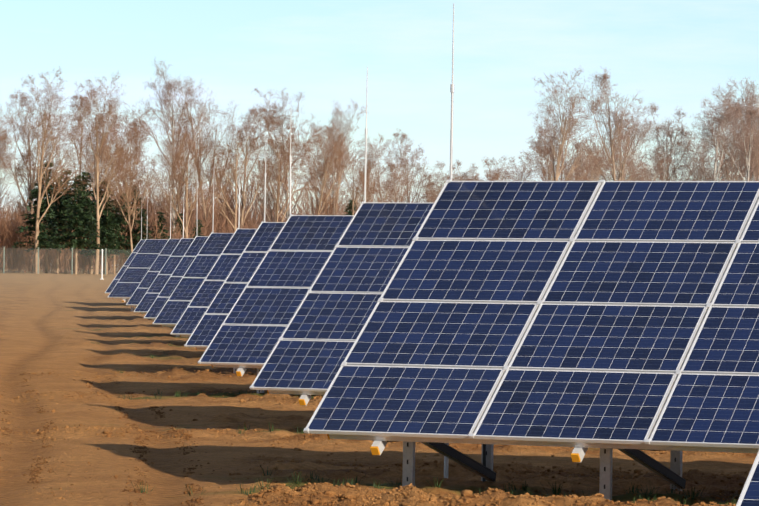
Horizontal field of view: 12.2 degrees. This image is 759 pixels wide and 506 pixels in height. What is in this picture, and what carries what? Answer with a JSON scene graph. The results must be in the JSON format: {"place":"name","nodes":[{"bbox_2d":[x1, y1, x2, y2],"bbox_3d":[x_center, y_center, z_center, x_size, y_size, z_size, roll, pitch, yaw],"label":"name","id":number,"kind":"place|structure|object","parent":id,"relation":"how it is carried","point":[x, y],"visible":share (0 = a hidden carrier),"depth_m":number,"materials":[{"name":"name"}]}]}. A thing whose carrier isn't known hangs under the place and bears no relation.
{"place":"outdoors","nodes":[
{"label":"outdoors","id":0,"kind":"place"},
{"bbox_2d":[0,266,756,505],"bbox_3d":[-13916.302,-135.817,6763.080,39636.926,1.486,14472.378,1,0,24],"label":"ground","id":1,"kind":"structure","parent":0,"point":[58,322],"depth_m":41.60,"materials":[{"name":"soil"}]},
{"bbox_2d":[0,207,19,269],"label":"thicket bush","id":2,"kind":"object","parent":1,"relation":"on","point":[5,232],"visible":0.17,"depth_m":310.58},
{"bbox_2d":[0,119,20,203],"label":"tree","id":3,"kind":"object","parent":1,"relation":"on","point":[7,142],"visible":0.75,"depth_m":291.50,"materials":[{"name":"brown plant"}]},
{"bbox_2d":[0,125,20,170],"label":"tree","id":4,"kind":"object","parent":1,"relation":"on","point":[3,139],"visible":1,"depth_m":283.22,"materials":[{"name":"brown plant"}]},
{"bbox_2d":[0,198,42,271],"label":"shrub","id":5,"kind":"object","parent":1,"relation":"on","point":[10,215],"visible":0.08,"depth_m":328.74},
{"bbox_2d":[0,210,45,272],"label":"thicket bush","id":6,"kind":"object","parent":1,"relation":"on","point":[13,252],"visible":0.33,"depth_m":288.88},
{"bbox_2d":[3,152,51,272],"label":"tree","id":7,"kind":"object","parent":1,"relation":"on","point":[16,173],"visible":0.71,"depth_m":301.54,"materials":[{"name":"brown plant"}]},
{"bbox_2d":[0,205,74,272],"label":"thicket bush","id":8,"kind":"object","parent":1,"relation":"on","point":[42,262],"visible":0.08,"depth_m":313.47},
{"bbox_2d":[0,89,75,272],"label":"tree","id":9,"kind":"object","parent":1,"relation":"on","point":[23,100],"visible":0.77,"depth_m":317.00,"materials":[{"name":"brown plant"}]},
{"bbox_2d":[12,182,65,273],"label":"pine","id":10,"kind":"object","parent":1,"relation":"on","point":[43,242],"visible":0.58,"depth_m":285.06,"materials":[{"name":"green plant"}]},
{"bbox_2d":[19,162,73,272],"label":"pine","id":11,"kind":"object","parent":1,"relation":"on","point":[31,198],"visible":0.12,"depth_m":297.94,"materials":[{"name":"green plant"}]},
{"bbox_2d":[32,177,84,273],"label":"pine","id":12,"kind":"object","parent":1,"relation":"on","point":[58,209],"visible":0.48,"depth_m":292.46,"materials":[{"name":"green plant"}]},
{"bbox_2d":[13,67,104,273],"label":"tree","id":13,"kind":"object","parent":1,"relation":"on","point":[45,132],"visible":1,"depth_m":283.78,"materials":[{"name":"brown plant"}]},
{"bbox_2d":[32,225,87,273],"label":"thicket bush","id":14,"kind":"object","parent":1,"relation":"on","point":[61,257],"visible":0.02,"depth_m":296.22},
{"bbox_2d":[0,247,127,274],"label":"boundary fence","id":15,"kind":"object","parent":1,"relation":"on","point":[3,250],"visible":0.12,"depth_m":278.15,"materials":[{"name":"grey"}]},
{"bbox_2d":[44,170,94,273],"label":"pine","id":16,"kind":"object","parent":1,"relation":"on","point":[66,198],"visible":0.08,"depth_m":302.50,"materials":[{"name":"green plant"}]},
{"bbox_2d":[40,207,108,272],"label":"thicket bush","id":17,"kind":"object","parent":1,"relation":"on","point":[68,260],"depth_m":316.53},
{"bbox_2d":[49,175,102,273],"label":"pine","id":18,"kind":"object","parent":1,"relation":"on","point":[77,222],"visible":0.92,"depth_m":288.99,"materials":[{"name":"green plant"}]},
{"bbox_2d":[44,90,114,272],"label":"tree","id":19,"kind":"object","parent":1,"relation":"on","point":[82,132],"visible":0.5,"depth_m":321.63,"materials":[{"name":"brown plant"}]},
{"bbox_2d":[64,172,108,273],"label":"pine","id":20,"kind":"object","parent":1,"relation":"on","point":[88,192],"visible":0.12,"depth_m":302.00,"materials":[{"name":"green plant"}]},
{"bbox_2d":[65,227,108,272],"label":"thicket bush","id":21,"kind":"object","parent":1,"relation":"on","point":[87,261],"visible":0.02,"depth_m":301.04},
{"bbox_2d":[73,202,112,273],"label":"pine","id":22,"kind":"object","parent":1,"relation":"on","point":[92,209],"visible":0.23,"depth_m":298.91,"materials":[{"name":"green plant"}]},
{"bbox_2d":[80,254,124,273],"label":"thicket bush","id":23,"kind":"object","parent":1,"relation":"on","point":[116,259],"visible":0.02,"depth_m":320.88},
{"bbox_2d":[62,177,143,272],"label":"shrub","id":24,"kind":"object","parent":1,"relation":"on","point":[95,206],"visible":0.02,"depth_m":338.82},
{"bbox_2d":[64,87,143,273],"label":"tree","id":25,"kind":"object","parent":1,"relation":"on","point":[99,172],"visible":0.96,"depth_m":292.13,"materials":[{"name":"brown plant"}]},
{"bbox_2d":[92,181,116,273],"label":"pine","id":26,"kind":"object","parent":1,"relation":"on","point":[102,196],"visible":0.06,"depth_m":307.45,"materials":[{"name":"green plant"}]},
{"bbox_2d":[84,197,125,273],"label":"pine","id":27,"kind":"object","parent":1,"relation":"on","point":[107,222],"visible":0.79,"depth_m":294.87,"materials":[{"name":"green plant"}]},
{"bbox_2d":[66,74,152,273],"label":"tree","id":28,"kind":"object","parent":1,"relation":"on","point":[112,104],"visible":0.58,"depth_m":308.55,"materials":[{"name":"brown plant"}]},
{"bbox_2d":[93,199,134,273],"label":"pine","id":29,"kind":"object","parent":1,"relation":"on","point":[118,218],"visible":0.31,"depth_m":299.96,"materials":[{"name":"green plant"}]},
{"bbox_2d":[83,106,158,272],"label":"tree","id":30,"kind":"object","parent":1,"relation":"on","point":[126,137],"visible":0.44,"depth_m":328.24,"materials":[{"name":"brown plant"}]},
{"bbox_2d":[105,239,144,305],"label":"solar table","id":31,"kind":"object","parent":1,"relation":"on","point":[123,269],"depth_m":156.97,"materials":[{"name":"blue"}]},
{"bbox_2d":[115,193,139,267],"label":"pine","id":32,"kind":"object","parent":1,"relation":"on","point":[131,217],"visible":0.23,"depth_m":303.88,"materials":[{"name":"green plant"}]},
{"bbox_2d":[100,143,157,252],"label":"tree","id":33,"kind":"object","parent":1,"relation":"on","point":[128,194],"visible":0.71,"depth_m":299.13,"materials":[{"name":"brown plant"}]},
{"bbox_2d":[91,116,169,259],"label":"tree","id":34,"kind":"object","parent":1,"relation":"on","point":[139,144],"visible":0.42,"depth_m":313.13,"materials":[{"name":"brown plant"}]},
{"bbox_2d":[104,206,164,272],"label":"thicket bush","id":35,"kind":"object","parent":1,"relation":"on","point":[124,257],"visible":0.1,"depth_m":304.24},
{"bbox_2d":[120,186,152,249],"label":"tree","id":36,"kind":"object","parent":1,"relation":"on","point":[136,209],"visible":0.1,"depth_m":309.38,"materials":[{"name":"brown plant"}]},
{"bbox_2d":[108,239,168,310],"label":"solar table","id":37,"kind":"object","parent":1,"relation":"on","point":[137,269],"visible":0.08,"depth_m":145.13,"materials":[{"name":"blue"}]},
{"bbox_2d":[123,208,153,258],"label":"pine","id":38,"kind":"object","parent":1,"relation":"on","point":[144,230],"visible":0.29,"depth_m":302.32,"materials":[{"name":"green plant"}]},
{"bbox_2d":[99,183,194,272],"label":"shrub","id":39,"kind":"object","parent":1,"relation":"on","point":[151,212],"visible":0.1,"depth_m":350.00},
{"bbox_2d":[126,239,180,306],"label":"solar table","id":40,"kind":"object","parent":1,"relation":"on","point":[148,279],"visible":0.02,"depth_m":128.64,"materials":[{"name":"blue"}]},
{"bbox_2d":[150,211,173,238],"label":"pine","id":41,"kind":"object","parent":1,"relation":"on","point":[160,219],"visible":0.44,"depth_m":310.90,"materials":[{"name":"green plant"}]},
{"bbox_2d":[133,238,194,326],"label":"solar table","id":42,"kind":"object","parent":1,"relation":"on","point":[162,277],"visible":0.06,"depth_m":115.00,"materials":[{"name":"blue"}]},
{"bbox_2d":[136,118,203,232],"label":"tree","id":43,"kind":"object","parent":1,"relation":"on","point":[171,180],"visible":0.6,"depth_m":319.84,"materials":[{"name":"brown plant"}]},
{"bbox_2d":[148,221,198,238],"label":"thicket bush","id":44,"kind":"object","parent":1,"relation":"on","point":[173,234],"visible":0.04,"depth_m":312.79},
{"bbox_2d":[144,236,208,336],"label":"solar table","id":45,"kind":"object","parent":1,"relation":"on","point":[177,275],"visible":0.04,"depth_m":103.58,"materials":[{"name":"blue"}]},
{"bbox_2d":[124,61,229,235],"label":"tree","id":46,"kind":"object","parent":1,"relation":"on","point":[166,100],"visible":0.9,"depth_m":331.77,"materials":[{"name":"brown plant"}]},
{"bbox_2d":[171,213,189,238],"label":"pine","id":47,"kind":"object","parent":1,"relation":"on","point":[180,224],"visible":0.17,"depth_m":317.26,"materials":[{"name":"green plant"}]},
{"bbox_2d":[140,127,223,237],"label":"tree","id":48,"kind":"object","parent":1,"relation":"on","point":[187,194],"visible":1,"depth_m":303.45,"materials":[{"name":"brown plant"}]},
{"bbox_2d":[150,205,217,237],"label":"thicket bush","id":49,"kind":"object","parent":1,"relation":"on","point":[190,225],"visible":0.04,"depth_m":334.83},
{"bbox_2d":[152,232,233,326],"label":"solar table","id":50,"kind":"object","parent":1,"relation":"on","point":[177,303],"visible":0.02,"depth_m":92.73,"materials":[{"name":"blue"}]},
{"bbox_2d":[150,182,237,234],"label":"shrub","id":51,"kind":"object","parent":1,"relation":"on","point":[198,209],"visible":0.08,"depth_m":352.00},
{"bbox_2d":[190,219,203,237],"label":"pine","id":52,"kind":"object","parent":1,"relation":"on","point":[198,224],"visible":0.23,"depth_m":313.83,"materials":[{"name":"green plant"}]},
{"bbox_2d":[182,207,234,237],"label":"thicket bush","id":53,"kind":"object","parent":1,"relation":"on","point":[206,232],"visible":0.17,"depth_m":316.59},
{"bbox_2d":[166,74,257,235],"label":"tree","id":54,"kind":"object","parent":1,"relation":"on","point":[200,131],"visible":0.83,"depth_m":339.90,"materials":[{"name":"brown plant"}]},
{"bbox_2d":[170,228,256,336],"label":"solar table","id":55,"kind":"object","parent":1,"relation":"on","point":[208,289],"visible":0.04,"depth_m":80.54,"materials":[{"name":"blue"}]},
{"bbox_2d":[189,207,255,233],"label":"thicket bush","id":56,"kind":"object","parent":1,"relation":"on","point":[225,223],"visible":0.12,"depth_m":339.44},
{"bbox_2d":[184,169,284,232],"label":"shrub","id":57,"kind":"object","parent":1,"relation":"on","point":[231,203],"visible":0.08,"depth_m":356.76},
{"bbox_2d":[184,221,285,373],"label":"solar table","id":58,"kind":"object","parent":1,"relation":"on","point":[238,278],"depth_m":68.17,"materials":[{"name":"blue"}]},
{"bbox_2d":[199,113,271,232],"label":"tree","id":59,"kind":"object","parent":1,"relation":"on","point":[217,181],"visible":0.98,"depth_m":315.17,"materials":[{"name":"brown plant"}]},
{"bbox_2d":[208,213,266,232],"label":"thicket bush","id":60,"kind":"object","parent":1,"relation":"on","point":[240,226],"visible":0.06,"depth_m":323.78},
{"bbox_2d":[202,103,284,227],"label":"tree","id":61,"kind":"object","parent":1,"relation":"on","point":[243,191],"visible":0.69,"depth_m":327.37,"materials":[{"name":"brown plant"}]},
{"bbox_2d":[264,153,265,221],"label":"lightning mast","id":62,"kind":"object","parent":1,"relation":"on","point":[265,188],"visible":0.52,"depth_m":69.91,"materials":[{"name":"silver metal"}]},
{"bbox_2d":[236,129,297,221],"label":"tree","id":63,"kind":"object","parent":1,"relation":"on","point":[267,205],"visible":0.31,"depth_m":349.77,"materials":[{"name":"brown plant"}]},
{"bbox_2d":[234,188,310,228],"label":"shrub","id":64,"kind":"object","parent":1,"relation":"on","point":[273,213],"visible":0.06,"depth_m":369.49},
{"bbox_2d":[198,214,353,393],"bbox_3d":[7.117,1.230,53.038,20.386,3.586,3.308,1,0,24],"label":"solar table","id":65,"kind":"object","parent":1,"relation":"on","point":[253,326],"visible":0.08,"depth_m":56.90,"materials":[{"name":"blue"}]},
{"bbox_2d":[250,118,320,221],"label":"tree","id":66,"kind":"object","parent":1,"relation":"on","point":[278,175],"visible":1,"depth_m":314.65,"materials":[{"name":"brown plant"}]},
{"bbox_2d":[289,111,291,216],"bbox_3d":[-1.463,-0.046,58.800,0.090,4.750,0.080,0,0,10],"label":"lightning mast","id":67,"kind":"object","parent":1,"relation":"on","point":[290,157],"visible":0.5,"depth_m":58.80,"materials":[{"name":"silver metal"}]},
{"bbox_2d":[248,86,339,219],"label":"tree","id":68,"kind":"object","parent":1,"relation":"on","point":[280,125],"visible":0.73,"depth_m":330.11,"materials":[{"name":"brown plant"}]},
{"bbox_2d":[291,122,350,214],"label":"tree","id":69,"kind":"object","parent":1,"relation":"on","point":[324,171],"visible":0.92,"depth_m":323.28,"materials":[{"name":"brown plant"}]},
{"bbox_2d":[283,183,362,221],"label":"shrub","id":70,"kind":"object","parent":1,"relation":"on","point":[299,208],"visible":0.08,"depth_m":369.34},
{"bbox_2d":[282,99,365,214],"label":"tree","id":71,"kind":"object","parent":1,"relation":"on","point":[340,125],"visible":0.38,"depth_m":355.70,"materials":[{"name":"brown plant"}]},
{"bbox_2d":[291,109,368,214],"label":"tree","id":72,"kind":"object","parent":1,"relation":"on","point":[346,147],"visible":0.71,"depth_m":340.55,"materials":[{"name":"brown plant"}]},
{"bbox_2d":[249,201,433,405],"bbox_3d":[8.366,1.183,41.273,20.386,3.586,3.308,1,-1,24],"label":"solar table","id":73,"kind":"object","parent":1,"relation":"on","point":[314,344],"visible":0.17,"depth_m":45.12,"materials":[{"name":"blue"}]},
{"bbox_2d":[344,200,356,214],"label":"pine","id":74,"kind":"object","parent":1,"relation":"on","point":[349,211],"visible":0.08,"depth_m":353.48,"materials":[{"name":"green plant"}]},
{"bbox_2d":[327,138,386,214],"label":"tree","id":75,"kind":"object","parent":1,"relation":"on","point":[362,188],"visible":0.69,"depth_m":323.72,"materials":[{"name":"brown plant"}]},
{"bbox_2d":[330,133,391,213],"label":"tree","id":76,"kind":"object","parent":1,"relation":"on","point":[359,167],"visible":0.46,"depth_m":362.98,"materials":[{"name":"brown plant"}]},
{"bbox_2d":[364,67,367,201],"bbox_3d":[-0.190,-0.083,47.031,0.090,4.750,0.080,1,-1,-30],"label":"lightning mast","id":77,"kind":"object","parent":1,"relation":"on","point":[366,131],"visible":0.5,"depth_m":47.03,"materials":[{"name":"silver metal"}]},
{"bbox_2d":[0,352,755,505],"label":"soil clods","id":78,"kind":"object","parent":1,"relation":"on","point":[432,500],"visible":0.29,"depth_m":35.38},
{"bbox_2d":[351,142,419,204],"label":"tree","id":79,"kind":"object","parent":1,"relation":"on","point":[372,165],"visible":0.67,"depth_m":345.00,"materials":[{"name":"brown plant"}]},
{"bbox_2d":[369,149,415,201],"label":"tree","id":80,"kind":"object","parent":1,"relation":"on","point":[395,176],"visible":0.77,"depth_m":330.90,"materials":[{"name":"brown plant"}]},
{"bbox_2d":[377,129,439,202],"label":"tree","id":81,"kind":"object","parent":1,"relation":"on","point":[407,162],"visible":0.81,"depth_m":371.35,"materials":[{"name":"brown plant"}]},
{"bbox_2d":[90,340,735,504],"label":"grass tufts","id":82,"kind":"object","parent":1,"relation":"on","point":[524,488],"visible":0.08,"depth_m":32.92,"materials":[{"name":"green"}]},
{"bbox_2d":[415,172,441,202],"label":"tree","id":83,"kind":"object","parent":1,"relation":"on","point":[428,188],"visible":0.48,"depth_m":356.76,"materials":[{"name":"brown plant"}]},
{"bbox_2d":[420,173,440,201],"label":"tree","id":84,"kind":"object","parent":1,"relation":"on","point":[431,188],"visible":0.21,"depth_m":368.41,"materials":[{"name":"brown plant"}]},
{"bbox_2d":[425,162,466,201],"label":"tree","id":85,"kind":"object","parent":1,"relation":"on","point":[447,178],"visible":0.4,"depth_m":343.64,"materials":[{"name":"brown plant"}]},
{"bbox_2d":[444,3,453,477],"bbox_3d":[0.703,-0.122,35.595,0.080,4.750,0.090,1,0,-6],"label":"lightning mast","id":86,"kind":"object","parent":1,"relation":"on","point":[446,459],"visible":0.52,"depth_m":35.57,"materials":[{"name":"silver metal"}]},
{"bbox_2d":[452,160,489,180],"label":"tree","id":87,"kind":"object","parent":1,"relation":"on","point":[464,176],"visible":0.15,"depth_m":370.08,"materials":[{"name":"brown plant"}]},
{"bbox_2d":[466,156,510,180],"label":"tree","id":88,"kind":"object","parent":1,"relation":"on","point":[489,175],"visible":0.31,"depth_m":357.58,"materials":[{"name":"brown plant"}]},
{"bbox_2d":[487,157,517,180],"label":"tree","id":89,"kind":"object","parent":1,"relation":"on","point":[508,175],"visible":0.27,"depth_m":343.55,"materials":[{"name":"brown plant"}]},
{"bbox_2d":[503,152,534,180],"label":"tree","id":90,"kind":"object","parent":1,"relation":"on","point":[521,173],"visible":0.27,"depth_m":381.33,"materials":[{"name":"brown plant"}]},
{"bbox_2d":[303,180,758,500],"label":"solar table","id":91,"kind":"object","parent":1,"relation":"on","point":[604,316],"visible":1,"depth_m":32.99,"materials":[{"name":"blue"}]},
{"bbox_2d":[519,123,569,180],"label":"tree","id":92,"kind":"object","parent":1,"relation":"on","point":[542,150],"visible":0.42,"depth_m":364.16,"materials":[{"name":"brown plant"}]},
{"bbox_2d":[521,68,613,180],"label":"tree","id":93,"kind":"object","parent":1,"relation":"on","point":[561,146],"visible":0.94,"depth_m":352.38,"materials":[{"name":"brown plant"}]},
{"bbox_2d":[531,104,605,180],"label":"tree","id":94,"kind":"object","parent":1,"relation":"on","point":[537,117],"visible":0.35,"depth_m":384.50,"materials":[{"name":"brown plant"}]},
{"bbox_2d":[555,132,614,180],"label":"tree","id":95,"kind":"object","parent":1,"relation":"on","point":[592,159],"visible":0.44,"depth_m":359.55,"materials":[{"name":"brown plant"}]},
{"bbox_2d":[564,143,617,180],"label":"tree","id":96,"kind":"object","parent":1,"relation":"on","point":[588,165],"visible":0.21,"depth_m":373.78,"materials":[{"name":"brown plant"}]},
{"bbox_2d":[567,69,659,180],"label":"tree","id":97,"kind":"object","parent":1,"relation":"on","point":[613,147],"visible":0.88,"depth_m":363.90,"materials":[{"name":"brown plant"}]},
{"bbox_2d":[572,105,667,180],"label":"tree","id":98,"kind":"object","parent":1,"relation":"on","point":[639,135],"visible":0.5,"depth_m":391.95,"materials":[{"name":"brown plant"}]},
{"bbox_2d":[601,126,660,180],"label":"tree","id":99,"kind":"object","parent":1,"relation":"on","point":[634,178],"visible":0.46,"depth_m":381.15,"materials":[{"name":"brown plant"}]},
{"bbox_2d":[624,148,678,180],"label":"tree","id":100,"kind":"object","parent":1,"relation":"on","point":[654,166],"visible":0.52,"depth_m":369.87,"materials":[{"name":"brown plant"}]},
{"bbox_2d":[649,138,714,180],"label":"tree","id":101,"kind":"object","parent":1,"relation":"on","point":[671,151],"visible":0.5,"depth_m":382.50,"materials":[{"name":"brown plant"}]},
{"bbox_2d":[633,102,735,180],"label":"tree","id":102,"kind":"object","parent":1,"relation":"on","point":[667,133],"visible":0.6,"depth_m":396.57,"materials":[{"name":"brown plant"}]},
{"bbox_2d":[679,141,719,180],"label":"tree","id":103,"kind":"object","parent":1,"relation":"on","point":[703,164],"visible":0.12,"depth_m":408.27,"materials":[{"name":"brown plant"}]},
{"bbox_2d":[677,82,756,180],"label":"tree","id":104,"kind":"object","parent":1,"relation":"on","point":[721,121],"visible":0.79,"depth_m":384.10,"materials":[{"name":"brown plant"}]},
{"bbox_2d":[681,103,756,180],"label":"tree","id":105,"kind":"object","parent":1,"relation":"on","point":[712,154],"visible":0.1,"depth_m":405.19,"materials":[{"name":"brown plant"}]},
{"bbox_2d":[691,91,758,180],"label":"tree","id":106,"kind":"object","parent":1,"relation":"on","point":[727,170],"visible":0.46,"depth_m":387.36,"materials":[{"name":"brown plant"}]},
{"bbox_2d":[710,88,758,180],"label":"tree","id":107,"kind":"object","parent":1,"relation":"on","point":[748,161],"visible":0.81,"depth_m":372.83,"materials":[{"name":"brown plant"}]},
{"bbox_2d":[720,77,758,172],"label":"tree","id":108,"kind":"object","parent":1,"relation":"on","point":[752,86],"visible":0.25,"depth_m":414.11,"materials":[{"name":"brown plant"}]},
{"bbox_2d":[727,88,758,180],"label":"tree","id":109,"kind":"object","parent":1,"relation":"on","point":[755,123],"visible":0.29,"depth_m":392.04,"materials":[{"name":"brown plant"}]},
{"bbox_2d":[736,451,758,505],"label":"solar table","id":110,"kind":"object","parent":1,"relation":"on","point":[749,495],"visible":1,"depth_m":20.14,"materials":[{"name":"blue"}]},
{"bbox_2d":[741,126,758,178],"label":"tree","id":111,"kind":"object","parent":1,"relation":"on","point":[754,146],"visible":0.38,"depth_m":386.04,"materials":[{"name":"brown plant"}]},
{"bbox_2d":[0,0,758,265],"label":"sky","id":112,"kind":"structure","parent":0,"point":[674,53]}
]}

